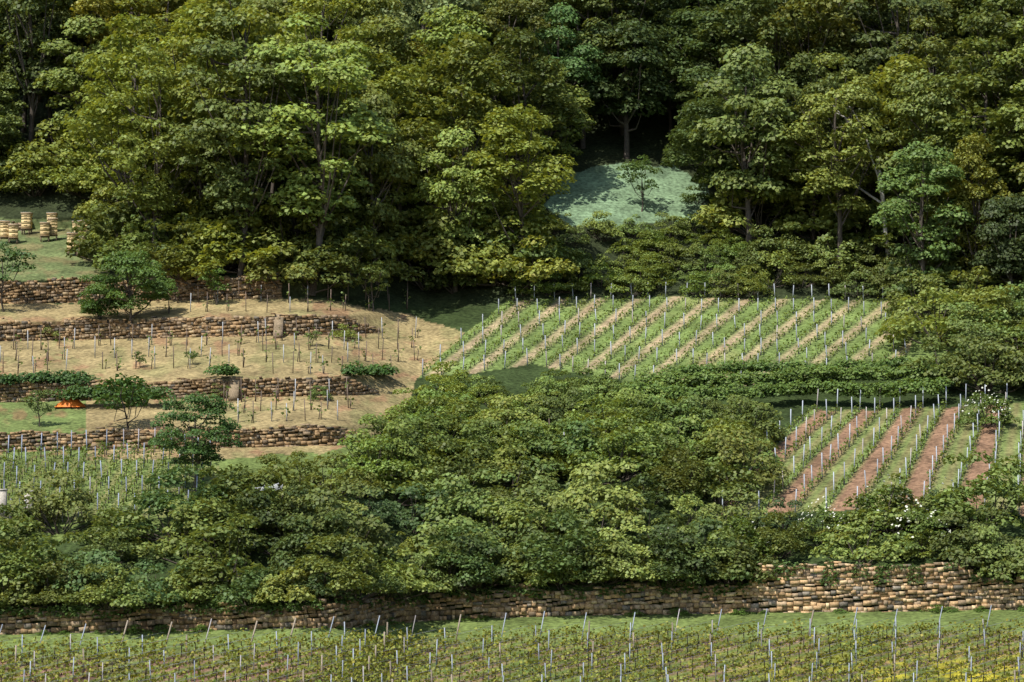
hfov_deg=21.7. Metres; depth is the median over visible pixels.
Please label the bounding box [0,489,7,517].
gate pillar
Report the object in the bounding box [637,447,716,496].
bank shrub
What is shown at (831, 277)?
bank shrub
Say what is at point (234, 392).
stone stairs
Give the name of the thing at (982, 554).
bank shrub
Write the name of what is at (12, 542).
bank shrub
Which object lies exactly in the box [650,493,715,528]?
bank shrub
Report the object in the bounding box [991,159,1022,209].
bank shrub
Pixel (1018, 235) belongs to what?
bank shrub
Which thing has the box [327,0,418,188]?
forest tree
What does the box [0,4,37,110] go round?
forest tree
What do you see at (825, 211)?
bank shrub
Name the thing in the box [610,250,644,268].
bank shrub
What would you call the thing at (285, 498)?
bank shrub
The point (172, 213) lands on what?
forest edge shrub
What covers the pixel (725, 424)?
bank shrub
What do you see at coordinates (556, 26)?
forest tree
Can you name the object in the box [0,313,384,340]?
terrace wall
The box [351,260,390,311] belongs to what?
terrace tree
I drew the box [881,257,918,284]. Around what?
bank shrub
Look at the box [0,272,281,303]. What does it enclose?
terrace wall
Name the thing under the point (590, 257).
bank shrub
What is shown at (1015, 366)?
bank shrub
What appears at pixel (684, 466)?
bank shrub
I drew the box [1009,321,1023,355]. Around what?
bank shrub
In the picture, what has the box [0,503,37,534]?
bank shrub
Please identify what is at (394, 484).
bank shrub
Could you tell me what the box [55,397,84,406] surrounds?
orange tarp
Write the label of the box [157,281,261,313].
terrace vine stakes
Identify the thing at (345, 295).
terrace vines
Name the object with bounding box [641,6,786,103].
forest tree
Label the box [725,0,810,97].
forest tree
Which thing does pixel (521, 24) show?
forest tree
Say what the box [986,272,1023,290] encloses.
bank shrub
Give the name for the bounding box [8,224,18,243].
beehive
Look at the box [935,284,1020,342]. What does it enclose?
bank shrub
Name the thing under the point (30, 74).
forest tree
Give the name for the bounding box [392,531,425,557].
bank shrub
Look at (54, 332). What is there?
terrace wall shrub
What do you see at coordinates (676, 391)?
hedge row
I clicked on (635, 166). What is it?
clearing tree
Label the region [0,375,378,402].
terrace wall
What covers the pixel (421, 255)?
forest edge shrub
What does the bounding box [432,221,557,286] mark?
forest edge shrub
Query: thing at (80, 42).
forest tree
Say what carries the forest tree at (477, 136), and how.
on the terrain ground
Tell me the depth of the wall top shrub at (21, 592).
174.52 m
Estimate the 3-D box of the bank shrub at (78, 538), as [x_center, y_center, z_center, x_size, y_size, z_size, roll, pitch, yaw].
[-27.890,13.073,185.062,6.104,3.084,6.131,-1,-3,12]
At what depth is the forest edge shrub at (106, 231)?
265.98 m
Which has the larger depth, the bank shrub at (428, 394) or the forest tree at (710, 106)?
the forest tree at (710, 106)
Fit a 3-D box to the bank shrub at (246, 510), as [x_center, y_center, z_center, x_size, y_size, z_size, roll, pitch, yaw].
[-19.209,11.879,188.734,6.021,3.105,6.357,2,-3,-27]
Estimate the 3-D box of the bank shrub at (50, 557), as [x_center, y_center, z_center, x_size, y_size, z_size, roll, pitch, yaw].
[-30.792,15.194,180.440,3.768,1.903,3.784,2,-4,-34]
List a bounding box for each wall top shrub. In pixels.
[0,560,53,608]
[0,562,71,607]
[0,569,19,608]
[29,583,81,606]
[55,562,120,606]
[77,566,139,610]
[84,562,169,611]
[114,558,198,607]
[153,557,228,603]
[156,579,204,605]
[182,555,247,603]
[205,557,280,605]
[240,574,307,604]
[253,566,338,606]
[285,532,387,600]
[286,566,350,600]
[319,552,406,599]
[359,551,425,598]
[364,542,454,599]
[404,523,504,591]
[407,553,461,594]
[444,535,521,590]
[468,551,533,585]
[492,543,546,583]
[523,547,601,589]
[546,543,617,586]
[565,534,644,584]
[593,523,664,581]
[622,544,683,583]
[646,524,720,581]
[668,524,742,580]
[693,547,753,584]
[705,543,774,583]
[928,506,1022,572]
[942,522,1015,574]
[998,536,1023,572]
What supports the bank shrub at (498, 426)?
on the terrain ground
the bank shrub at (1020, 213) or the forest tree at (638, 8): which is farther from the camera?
the forest tree at (638, 8)
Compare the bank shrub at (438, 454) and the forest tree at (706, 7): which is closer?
the bank shrub at (438, 454)
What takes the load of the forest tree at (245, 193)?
on the terrain ground
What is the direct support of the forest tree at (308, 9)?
on the terrain ground
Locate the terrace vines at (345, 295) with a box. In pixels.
[286,289,410,309]
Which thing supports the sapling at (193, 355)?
on the terrain ground
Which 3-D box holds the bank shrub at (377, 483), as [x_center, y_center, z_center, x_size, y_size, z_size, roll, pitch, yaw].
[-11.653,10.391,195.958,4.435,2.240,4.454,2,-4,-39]
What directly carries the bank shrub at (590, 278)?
on the terrain ground
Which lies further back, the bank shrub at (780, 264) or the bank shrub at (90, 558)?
the bank shrub at (780, 264)
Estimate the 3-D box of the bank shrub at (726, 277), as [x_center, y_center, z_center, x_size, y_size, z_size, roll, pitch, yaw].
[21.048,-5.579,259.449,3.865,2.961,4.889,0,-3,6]
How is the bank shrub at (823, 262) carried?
on the terrain ground
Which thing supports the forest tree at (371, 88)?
on the terrain ground
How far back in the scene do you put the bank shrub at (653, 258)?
264.81 m
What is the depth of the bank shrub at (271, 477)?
186.70 m
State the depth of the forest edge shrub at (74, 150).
286.30 m
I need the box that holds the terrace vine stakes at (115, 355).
[98,321,258,370]
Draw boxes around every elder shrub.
[718,506,786,555]
[786,496,859,545]
[842,474,930,534]
[882,499,957,555]
[908,477,987,531]
[955,385,1021,427]
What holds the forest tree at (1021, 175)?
on the terrain ground
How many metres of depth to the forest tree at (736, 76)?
279.62 m
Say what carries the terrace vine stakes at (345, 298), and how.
on the terrain ground
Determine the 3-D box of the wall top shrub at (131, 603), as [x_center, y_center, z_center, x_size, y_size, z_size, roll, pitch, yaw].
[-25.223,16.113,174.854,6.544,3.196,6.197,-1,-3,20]
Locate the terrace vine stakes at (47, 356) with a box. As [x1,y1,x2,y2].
[0,327,74,373]
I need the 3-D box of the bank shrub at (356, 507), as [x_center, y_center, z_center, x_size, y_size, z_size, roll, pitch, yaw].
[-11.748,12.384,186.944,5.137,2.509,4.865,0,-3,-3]
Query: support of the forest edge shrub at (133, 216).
on the terrain ground
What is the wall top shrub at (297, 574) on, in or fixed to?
on the terrain ground
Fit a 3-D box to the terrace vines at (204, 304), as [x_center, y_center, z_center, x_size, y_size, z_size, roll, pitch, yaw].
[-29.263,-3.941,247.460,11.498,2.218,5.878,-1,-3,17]
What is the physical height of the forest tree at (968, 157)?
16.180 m
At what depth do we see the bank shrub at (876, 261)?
262.65 m
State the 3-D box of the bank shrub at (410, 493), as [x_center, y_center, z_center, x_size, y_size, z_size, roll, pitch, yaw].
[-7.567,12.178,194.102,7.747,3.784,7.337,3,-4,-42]
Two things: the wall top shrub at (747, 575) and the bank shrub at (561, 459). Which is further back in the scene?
the bank shrub at (561, 459)
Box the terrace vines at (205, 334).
[98,329,258,367]
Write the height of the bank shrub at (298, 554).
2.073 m
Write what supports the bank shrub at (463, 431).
on the terrain ground
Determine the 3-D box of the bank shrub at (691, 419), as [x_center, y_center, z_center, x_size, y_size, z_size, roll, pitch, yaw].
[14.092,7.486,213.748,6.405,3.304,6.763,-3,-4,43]
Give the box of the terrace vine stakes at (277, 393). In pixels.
[223,376,350,422]
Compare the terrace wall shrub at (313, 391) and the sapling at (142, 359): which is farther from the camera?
the sapling at (142, 359)
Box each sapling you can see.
[132,351,145,367]
[184,350,200,364]
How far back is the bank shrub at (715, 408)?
219.21 m
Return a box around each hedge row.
[0,370,100,385]
[50,383,173,399]
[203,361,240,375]
[340,360,399,375]
[613,376,953,400]
[632,362,958,386]
[653,354,935,376]
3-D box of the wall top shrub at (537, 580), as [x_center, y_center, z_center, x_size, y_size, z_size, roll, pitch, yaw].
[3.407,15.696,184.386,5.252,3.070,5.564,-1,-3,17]
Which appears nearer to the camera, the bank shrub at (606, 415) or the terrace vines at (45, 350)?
the bank shrub at (606, 415)
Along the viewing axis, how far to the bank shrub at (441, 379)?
228.32 m
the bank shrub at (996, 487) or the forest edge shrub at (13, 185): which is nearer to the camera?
the bank shrub at (996, 487)
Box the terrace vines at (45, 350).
[11,333,72,369]
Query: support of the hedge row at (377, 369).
on the terrain ground
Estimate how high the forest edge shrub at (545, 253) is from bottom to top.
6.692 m
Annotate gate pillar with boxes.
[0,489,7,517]
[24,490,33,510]
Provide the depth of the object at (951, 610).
184.33 m
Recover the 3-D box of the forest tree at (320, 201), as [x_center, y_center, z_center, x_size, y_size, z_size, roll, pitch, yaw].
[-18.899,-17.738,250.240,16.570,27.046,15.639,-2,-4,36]
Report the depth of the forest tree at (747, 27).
283.91 m
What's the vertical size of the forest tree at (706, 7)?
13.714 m
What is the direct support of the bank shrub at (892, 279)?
on the terrain ground
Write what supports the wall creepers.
on the stone wall at (786, 599)
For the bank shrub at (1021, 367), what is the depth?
228.25 m
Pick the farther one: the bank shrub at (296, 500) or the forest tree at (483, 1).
the forest tree at (483, 1)
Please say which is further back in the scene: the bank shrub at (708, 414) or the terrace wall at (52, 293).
the terrace wall at (52, 293)
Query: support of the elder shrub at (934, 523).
on the terrain ground
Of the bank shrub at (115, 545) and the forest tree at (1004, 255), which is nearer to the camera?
the bank shrub at (115, 545)
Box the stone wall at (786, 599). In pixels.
[0,561,1023,634]
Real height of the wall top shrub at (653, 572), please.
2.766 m
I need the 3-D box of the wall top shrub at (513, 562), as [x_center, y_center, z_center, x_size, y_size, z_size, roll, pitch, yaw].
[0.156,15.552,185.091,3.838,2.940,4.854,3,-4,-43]
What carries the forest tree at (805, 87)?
on the terrain ground
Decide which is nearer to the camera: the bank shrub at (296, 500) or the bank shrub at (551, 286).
the bank shrub at (296, 500)
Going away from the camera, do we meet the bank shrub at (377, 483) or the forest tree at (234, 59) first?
the bank shrub at (377, 483)
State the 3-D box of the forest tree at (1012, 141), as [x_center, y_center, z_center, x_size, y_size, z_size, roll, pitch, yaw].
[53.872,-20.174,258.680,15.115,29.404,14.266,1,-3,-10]
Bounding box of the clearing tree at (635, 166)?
[615,154,662,211]
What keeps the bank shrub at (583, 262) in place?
on the terrain ground
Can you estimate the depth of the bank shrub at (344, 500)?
188.61 m
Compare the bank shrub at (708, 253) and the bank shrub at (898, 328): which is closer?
the bank shrub at (898, 328)
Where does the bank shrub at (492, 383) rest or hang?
on the terrain ground
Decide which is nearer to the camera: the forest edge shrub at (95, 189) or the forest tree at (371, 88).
the forest tree at (371, 88)
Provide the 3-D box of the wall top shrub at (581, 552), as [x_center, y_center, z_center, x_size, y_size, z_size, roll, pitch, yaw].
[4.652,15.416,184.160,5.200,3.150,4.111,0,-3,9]
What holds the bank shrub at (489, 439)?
on the terrain ground
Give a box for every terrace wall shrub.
[38,325,60,336]
[209,382,227,396]
[307,385,333,399]
[331,323,361,339]
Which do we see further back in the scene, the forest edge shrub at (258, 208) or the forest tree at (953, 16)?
the forest tree at (953, 16)
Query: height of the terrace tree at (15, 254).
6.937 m
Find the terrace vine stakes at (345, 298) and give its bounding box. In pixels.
[267,279,407,311]
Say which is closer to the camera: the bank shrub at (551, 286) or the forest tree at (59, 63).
the bank shrub at (551, 286)
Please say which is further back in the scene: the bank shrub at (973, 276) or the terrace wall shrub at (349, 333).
the bank shrub at (973, 276)
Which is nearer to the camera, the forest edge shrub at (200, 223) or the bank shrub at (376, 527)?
the bank shrub at (376, 527)
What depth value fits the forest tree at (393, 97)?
275.34 m
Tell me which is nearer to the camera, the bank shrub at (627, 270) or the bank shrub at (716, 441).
the bank shrub at (716, 441)
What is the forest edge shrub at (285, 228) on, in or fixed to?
on the terrain ground
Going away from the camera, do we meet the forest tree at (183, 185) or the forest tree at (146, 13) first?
the forest tree at (183, 185)
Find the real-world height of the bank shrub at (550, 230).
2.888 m
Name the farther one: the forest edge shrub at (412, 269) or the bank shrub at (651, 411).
the forest edge shrub at (412, 269)
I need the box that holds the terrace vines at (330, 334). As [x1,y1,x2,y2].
[264,323,421,370]
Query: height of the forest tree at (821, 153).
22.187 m
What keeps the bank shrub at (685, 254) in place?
on the terrain ground
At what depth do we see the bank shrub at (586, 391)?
223.84 m
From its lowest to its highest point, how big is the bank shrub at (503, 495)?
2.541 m
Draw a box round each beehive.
[0,220,9,241]
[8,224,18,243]
[21,212,32,233]
[40,222,49,241]
[46,212,57,227]
[48,218,57,239]
[66,232,77,255]
[72,221,81,232]
[79,220,89,233]
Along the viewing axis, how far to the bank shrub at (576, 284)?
259.31 m
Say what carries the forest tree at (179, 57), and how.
on the terrain ground
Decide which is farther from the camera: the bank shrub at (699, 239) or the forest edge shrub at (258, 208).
the bank shrub at (699, 239)
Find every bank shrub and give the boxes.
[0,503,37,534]
[0,514,70,593]
[0,524,30,553]
[0,536,44,577]
[4,468,111,534]
[7,558,81,608]
[30,552,84,570]
[52,548,154,592]
[60,507,153,551]
[75,525,139,567]
[99,504,149,524]
[111,463,231,540]
[130,497,249,563]
[156,576,190,604]
[168,513,268,588]
[169,463,294,548]
[203,489,273,518]
[221,459,321,535]
[230,484,335,556]
[242,480,316,518]
[256,449,324,487]
[261,567,315,601]
[266,488,341,533]
[267,510,368,575]
[267,546,311,573]
[283,450,370,499]
[288,483,398,557]
[295,478,357,514]
[327,433,415,482]
[328,467,385,497]
[330,500,373,532]
[338,416,436,478]
[341,483,394,518]
[357,413,422,463]
[367,430,423,452]
[367,461,437,505]
[374,550,410,570]
[378,436,440,470]
[378,482,460,533]
[381,387,441,421]
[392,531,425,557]
[394,413,464,461]
[395,387,475,431]
[397,466,438,482]
[400,526,490,581]
[402,399,439,421]
[408,475,483,517]
[409,415,454,442]
[410,417,496,473]
[411,514,503,563]
[412,360,473,394]
[412,438,502,497]
[415,395,485,446]
[422,468,530,539]
[423,438,469,479]
[429,380,462,397]
[431,420,460,436]
[438,383,481,410]
[452,419,503,460]
[453,436,516,467]
[457,398,493,417]
[458,409,531,446]
[461,374,500,395]
[462,495,552,558]
[467,434,559,487]
[469,375,512,396]
[469,408,509,428]
[472,383,518,407]
[476,488,514,519]
[477,455,563,501]
[481,394,542,437]
[483,524,561,570]
[485,428,548,472]
[487,474,586,531]
[493,421,565,461]
[495,396,526,410]
[499,264,538,282]
[502,420,556,457]
[503,277,534,296]
[503,405,549,436]
[506,418,589,478]
[510,212,552,233]
[515,382,545,405]
[517,507,613,584]
[521,477,588,511]
[522,493,591,538]
[524,394,571,431]
[526,379,555,393]
[529,270,573,296]
[531,375,575,407]
[532,367,576,389]
[532,391,571,416]
[532,405,559,427]
[534,210,577,234]
[541,443,577,478]
[547,409,598,436]
[547,458,650,533]
[551,227,590,245]
[551,418,594,441]
[551,502,641,557]
[552,247,602,279]
[552,270,590,293]
[553,387,601,418]
[553,417,621,469]
[556,374,588,392]
[556,379,598,405]
[556,393,656,432]
[559,427,665,484]
[566,385,609,413]
[569,425,599,448]
[570,364,620,396]
[570,408,634,439]
[572,417,668,477]
[573,251,598,265]
[576,210,624,241]
[579,261,629,286]
[579,464,639,491]
[584,539,656,585]
[591,373,629,396]
[592,250,618,267]
[596,406,632,420]
[602,265,655,296]
[604,391,644,413]
[605,382,645,406]
[607,473,685,509]
[609,238,645,253]
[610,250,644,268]
[610,419,648,445]
[613,214,656,238]
[614,387,671,425]
[616,397,691,444]
[618,432,687,471]
[621,502,706,557]
[622,257,657,281]
[630,228,680,260]
[634,251,675,273]
[635,225,675,249]
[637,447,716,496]
[639,400,671,419]
[639,415,704,456]
[639,420,697,456]
[640,262,677,289]
[641,395,702,438]
[641,538,705,588]
[645,382,678,407]
[649,211,693,238]
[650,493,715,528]
[653,243,699,271]
[653,378,680,399]
[655,439,709,468]
[662,456,704,481]
[665,396,691,414]
[666,407,717,436]
[666,414,718,448]
[667,264,706,280]
[668,394,720,433]
[672,214,704,233]
[674,462,762,506]
[678,270,719,295]
[680,183,717,204]
[680,394,713,412]
[681,233,707,243]
[681,516,754,558]
[682,244,730,272]
[683,487,774,530]
[687,242,706,255]
[687,428,791,488]
[688,396,720,411]
[691,158,820,239]
[693,418,746,438]
[693,424,747,450]
[696,417,759,459]
[696,433,739,465]
[698,263,742,285]
[701,224,738,240]
[701,398,737,424]
[701,534,782,584]
[702,435,783,471]
[705,228,742,255]
[706,243,752,271]
[708,268,746,297]
[715,394,764,420]
[718,396,759,420]
[721,236,756,262]
[721,264,775,297]
[721,422,778,453]
[722,202,755,222]
[723,148,831,203]
[723,394,786,439]
[729,251,773,277]
[740,222,819,270]
[741,249,801,287]
[744,510,819,558]
[745,410,782,429]
[746,497,812,530]
[749,419,783,441]
[763,175,836,218]
[767,238,819,266]
[773,182,871,237]
[780,246,820,273]
[780,263,827,288]
[802,228,868,266]
[805,154,887,201]
[805,267,853,288]
[807,248,855,274]
[808,510,909,565]
[811,513,857,543]
[823,198,896,255]
[826,270,881,297]
[833,175,912,223]
[836,261,875,281]
[839,136,885,192]
[840,472,939,532]
[849,242,904,278]
[864,197,969,244]
[864,264,904,297]
[875,286,1000,346]
[879,288,973,332]
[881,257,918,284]
[882,242,964,303]
[882,268,970,317]
[889,173,1019,249]
[895,227,969,270]
[895,528,936,560]
[898,333,990,379]
[900,489,975,530]
[908,261,957,285]
[921,301,1010,352]
[927,265,1014,309]
[929,450,1023,532]
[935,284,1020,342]
[937,334,1023,392]
[938,318,1013,367]
[944,254,1022,288]
[953,244,1023,300]
[958,534,1014,564]
[960,210,1019,252]
[961,300,1023,364]
[964,188,1023,223]
[977,543,1023,582]
[981,295,1023,325]
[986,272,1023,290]
[986,333,1023,374]
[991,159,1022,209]
[991,281,1023,309]
[1008,287,1023,319]
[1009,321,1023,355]
[1011,364,1023,389]
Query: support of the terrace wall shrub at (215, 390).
on the terrain ground
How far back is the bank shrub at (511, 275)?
258.96 m
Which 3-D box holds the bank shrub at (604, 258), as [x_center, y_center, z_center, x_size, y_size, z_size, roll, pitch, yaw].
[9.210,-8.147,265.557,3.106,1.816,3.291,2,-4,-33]
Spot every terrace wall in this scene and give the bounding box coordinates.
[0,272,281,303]
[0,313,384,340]
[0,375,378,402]
[0,424,375,452]
[9,221,32,230]
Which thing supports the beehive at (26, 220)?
on the terrain ground
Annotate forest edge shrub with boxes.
[0,129,25,182]
[0,139,14,165]
[0,146,66,185]
[0,151,58,196]
[1,138,66,168]
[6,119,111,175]
[33,146,111,195]
[56,162,116,198]
[57,150,116,187]
[63,122,122,170]
[64,197,163,262]
[71,183,179,221]
[73,182,123,215]
[74,199,168,247]
[78,203,112,237]
[88,214,136,238]
[91,223,175,269]
[106,186,187,246]
[127,212,235,272]
[141,211,181,237]
[143,214,183,257]
[145,189,232,247]
[146,221,221,279]
[150,190,277,269]
[158,188,198,220]
[161,223,257,286]
[171,209,220,265]
[195,204,286,273]
[207,199,290,240]
[236,196,346,265]
[242,245,322,287]
[249,209,299,262]
[266,243,357,292]
[277,210,384,262]
[301,203,417,260]
[303,213,395,286]
[345,236,407,279]
[359,216,466,269]
[368,253,428,280]
[377,210,497,290]
[379,192,480,261]
[396,214,496,267]
[401,204,491,277]
[423,262,488,293]
[428,241,497,275]
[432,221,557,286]
[461,204,580,271]
[475,231,579,288]
[476,240,507,269]
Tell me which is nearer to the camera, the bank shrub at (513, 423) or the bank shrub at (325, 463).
the bank shrub at (325, 463)
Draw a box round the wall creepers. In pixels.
[0,558,1015,619]
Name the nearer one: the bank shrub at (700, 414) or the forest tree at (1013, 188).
the bank shrub at (700, 414)
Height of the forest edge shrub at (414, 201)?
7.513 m
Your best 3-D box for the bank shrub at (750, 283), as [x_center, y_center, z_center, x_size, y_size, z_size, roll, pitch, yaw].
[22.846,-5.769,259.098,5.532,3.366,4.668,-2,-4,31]
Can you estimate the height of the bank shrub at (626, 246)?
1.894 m
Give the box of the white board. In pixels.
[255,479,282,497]
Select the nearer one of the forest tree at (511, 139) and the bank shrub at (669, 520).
the bank shrub at (669, 520)
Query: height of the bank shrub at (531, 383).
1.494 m
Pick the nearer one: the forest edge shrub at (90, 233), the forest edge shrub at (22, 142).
the forest edge shrub at (90, 233)
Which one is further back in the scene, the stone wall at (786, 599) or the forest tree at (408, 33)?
the forest tree at (408, 33)
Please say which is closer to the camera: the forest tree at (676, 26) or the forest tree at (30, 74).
the forest tree at (30, 74)
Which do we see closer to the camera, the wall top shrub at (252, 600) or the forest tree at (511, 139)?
the wall top shrub at (252, 600)
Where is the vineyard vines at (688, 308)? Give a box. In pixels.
[423,292,910,377]
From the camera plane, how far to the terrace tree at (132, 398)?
208.99 m
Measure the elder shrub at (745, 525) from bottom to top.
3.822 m
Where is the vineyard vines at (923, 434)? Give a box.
[721,396,1023,510]
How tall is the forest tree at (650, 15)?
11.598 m
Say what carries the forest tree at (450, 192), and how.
on the terrain ground
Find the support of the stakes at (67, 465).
on the terrain ground
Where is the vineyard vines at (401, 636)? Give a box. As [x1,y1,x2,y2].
[0,614,1023,681]
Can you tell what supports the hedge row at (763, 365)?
on the terrain ground
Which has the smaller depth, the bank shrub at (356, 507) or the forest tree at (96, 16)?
the bank shrub at (356, 507)
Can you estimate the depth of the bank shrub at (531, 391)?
226.75 m
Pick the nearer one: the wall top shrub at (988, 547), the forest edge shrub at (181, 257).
the wall top shrub at (988, 547)
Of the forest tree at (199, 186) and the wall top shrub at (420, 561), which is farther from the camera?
the forest tree at (199, 186)
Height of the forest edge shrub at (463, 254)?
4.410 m
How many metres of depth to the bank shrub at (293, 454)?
194.59 m
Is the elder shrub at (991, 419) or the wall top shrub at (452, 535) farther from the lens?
the elder shrub at (991, 419)
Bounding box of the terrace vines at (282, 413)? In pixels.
[226,381,353,421]
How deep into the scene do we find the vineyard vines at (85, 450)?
200.78 m
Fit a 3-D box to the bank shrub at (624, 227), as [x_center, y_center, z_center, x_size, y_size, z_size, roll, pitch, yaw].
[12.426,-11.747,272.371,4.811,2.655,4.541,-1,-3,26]
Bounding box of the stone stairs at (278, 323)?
[273,314,283,337]
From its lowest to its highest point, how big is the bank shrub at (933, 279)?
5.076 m
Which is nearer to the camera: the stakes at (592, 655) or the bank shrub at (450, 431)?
the stakes at (592, 655)
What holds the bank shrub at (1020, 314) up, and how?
on the terrain ground
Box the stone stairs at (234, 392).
[228,377,239,400]
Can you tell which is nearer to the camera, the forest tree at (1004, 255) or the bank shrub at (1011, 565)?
the bank shrub at (1011, 565)
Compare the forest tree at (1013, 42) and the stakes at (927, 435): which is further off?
the forest tree at (1013, 42)
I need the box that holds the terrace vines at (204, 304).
[155,288,263,308]
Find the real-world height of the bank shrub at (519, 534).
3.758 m
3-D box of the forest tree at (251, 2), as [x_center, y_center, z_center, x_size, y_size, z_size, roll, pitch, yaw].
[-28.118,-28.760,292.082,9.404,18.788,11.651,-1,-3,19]
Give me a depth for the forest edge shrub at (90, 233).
270.40 m
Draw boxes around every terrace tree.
[0,240,37,311]
[20,389,55,426]
[77,273,127,331]
[85,249,177,338]
[92,373,159,429]
[148,391,244,491]
[198,268,230,304]
[303,331,321,342]
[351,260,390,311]
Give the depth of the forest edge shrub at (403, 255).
256.28 m
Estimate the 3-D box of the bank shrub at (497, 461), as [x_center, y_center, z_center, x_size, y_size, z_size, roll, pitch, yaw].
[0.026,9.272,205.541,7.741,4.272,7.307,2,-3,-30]
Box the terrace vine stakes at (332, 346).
[262,317,418,373]
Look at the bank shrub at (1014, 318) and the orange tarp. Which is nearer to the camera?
the orange tarp
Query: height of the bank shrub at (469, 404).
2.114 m
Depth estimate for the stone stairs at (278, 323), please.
239.70 m
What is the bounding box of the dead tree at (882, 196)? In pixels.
[786,105,889,259]
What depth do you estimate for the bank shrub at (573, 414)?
217.42 m
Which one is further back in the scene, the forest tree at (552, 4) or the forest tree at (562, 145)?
the forest tree at (552, 4)
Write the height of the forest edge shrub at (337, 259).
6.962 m
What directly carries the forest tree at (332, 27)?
on the terrain ground
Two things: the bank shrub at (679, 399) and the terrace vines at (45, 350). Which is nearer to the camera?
the bank shrub at (679, 399)
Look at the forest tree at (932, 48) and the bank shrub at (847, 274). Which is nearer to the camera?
the bank shrub at (847, 274)
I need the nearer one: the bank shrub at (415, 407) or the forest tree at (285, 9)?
the bank shrub at (415, 407)
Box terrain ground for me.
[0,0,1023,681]
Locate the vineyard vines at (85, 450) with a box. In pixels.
[0,437,213,515]
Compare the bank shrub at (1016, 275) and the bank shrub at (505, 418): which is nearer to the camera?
the bank shrub at (505, 418)
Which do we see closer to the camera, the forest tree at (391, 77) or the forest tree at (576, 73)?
the forest tree at (391, 77)
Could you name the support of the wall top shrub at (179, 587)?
on the terrain ground
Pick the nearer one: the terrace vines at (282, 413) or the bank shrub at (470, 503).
the bank shrub at (470, 503)
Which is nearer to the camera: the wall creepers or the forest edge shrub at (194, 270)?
the wall creepers
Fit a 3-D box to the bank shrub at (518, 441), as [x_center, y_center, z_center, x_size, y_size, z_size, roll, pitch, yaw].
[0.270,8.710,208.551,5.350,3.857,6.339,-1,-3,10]
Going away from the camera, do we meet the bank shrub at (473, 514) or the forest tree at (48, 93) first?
the bank shrub at (473, 514)
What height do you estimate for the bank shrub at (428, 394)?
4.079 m
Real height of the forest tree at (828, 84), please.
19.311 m
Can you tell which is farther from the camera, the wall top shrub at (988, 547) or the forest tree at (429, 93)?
the forest tree at (429, 93)
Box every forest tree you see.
[0,0,70,132]
[0,0,80,149]
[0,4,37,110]
[0,72,27,161]
[2,1,78,102]
[7,0,85,144]
[31,13,125,166]
[49,0,146,90]
[56,38,101,148]
[58,1,99,53]
[60,12,194,232]
[70,0,197,88]
[70,35,134,171]
[77,32,182,222]
[96,0,242,69]
[98,42,204,262]
[109,44,174,143]
[130,3,168,23]
[133,26,221,196]
[144,0,270,213]
[157,0,310,212]
[167,121,197,195]
[168,10,313,277]
[174,3,231,82]
[176,51,273,210]
[225,11,398,295]
[227,0,318,36]
[228,0,284,42]
[249,0,312,195]
[251,29,348,231]
[253,0,340,40]
[273,40,374,211]
[273,66,335,235]
[281,0,379,108]
[285,0,364,41]
[298,19,324,49]
[302,23,434,223]
[321,77,409,227]
[324,0,419,52]
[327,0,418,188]
[334,89,425,284]
[339,4,384,56]
[361,0,486,97]
[378,69,441,212]
[382,41,444,175]
[391,31,529,212]
[393,1,474,120]
[403,4,500,148]
[405,104,474,208]
[408,125,500,291]
[430,56,498,137]
[432,0,523,52]
[459,27,574,210]
[459,103,577,287]
[469,0,544,102]
[469,0,559,174]
[480,116,548,230]
[489,0,574,97]
[520,0,624,123]
[520,64,596,192]
[523,2,608,169]
[536,0,635,148]
[547,1,649,76]
[554,0,686,135]
[578,18,695,158]
[626,39,698,134]
[628,9,674,106]
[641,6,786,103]
[643,0,696,36]
[660,96,793,233]
[673,60,725,175]
[673,64,788,159]
[681,0,750,39]
[682,4,741,72]
[687,42,802,260]
[692,0,850,168]
[721,71,845,186]
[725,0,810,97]
[750,0,891,137]
[769,51,855,239]
[771,51,897,268]
[788,82,862,202]
[805,3,871,118]
[824,2,896,30]
[824,28,938,146]
[830,54,947,244]
[831,0,953,195]
[832,0,983,139]
[869,141,977,312]
[872,69,969,267]
[877,0,981,94]
[887,15,972,196]
[904,36,1023,251]
[914,0,990,65]
[914,106,986,247]
[919,0,1022,113]
[928,132,1015,298]
[949,0,1022,53]
[952,90,978,131]
[957,0,1023,168]
[960,26,1023,135]
[968,193,1023,307]
[975,98,1023,215]
[993,10,1020,79]
[993,16,1023,183]
[1009,117,1023,196]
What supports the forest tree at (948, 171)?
on the terrain ground
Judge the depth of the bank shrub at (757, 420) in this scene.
217.14 m
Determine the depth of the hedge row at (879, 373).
229.69 m
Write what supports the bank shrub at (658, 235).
on the terrain ground
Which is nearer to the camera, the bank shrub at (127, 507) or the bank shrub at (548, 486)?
the bank shrub at (127, 507)
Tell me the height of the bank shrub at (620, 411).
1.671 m

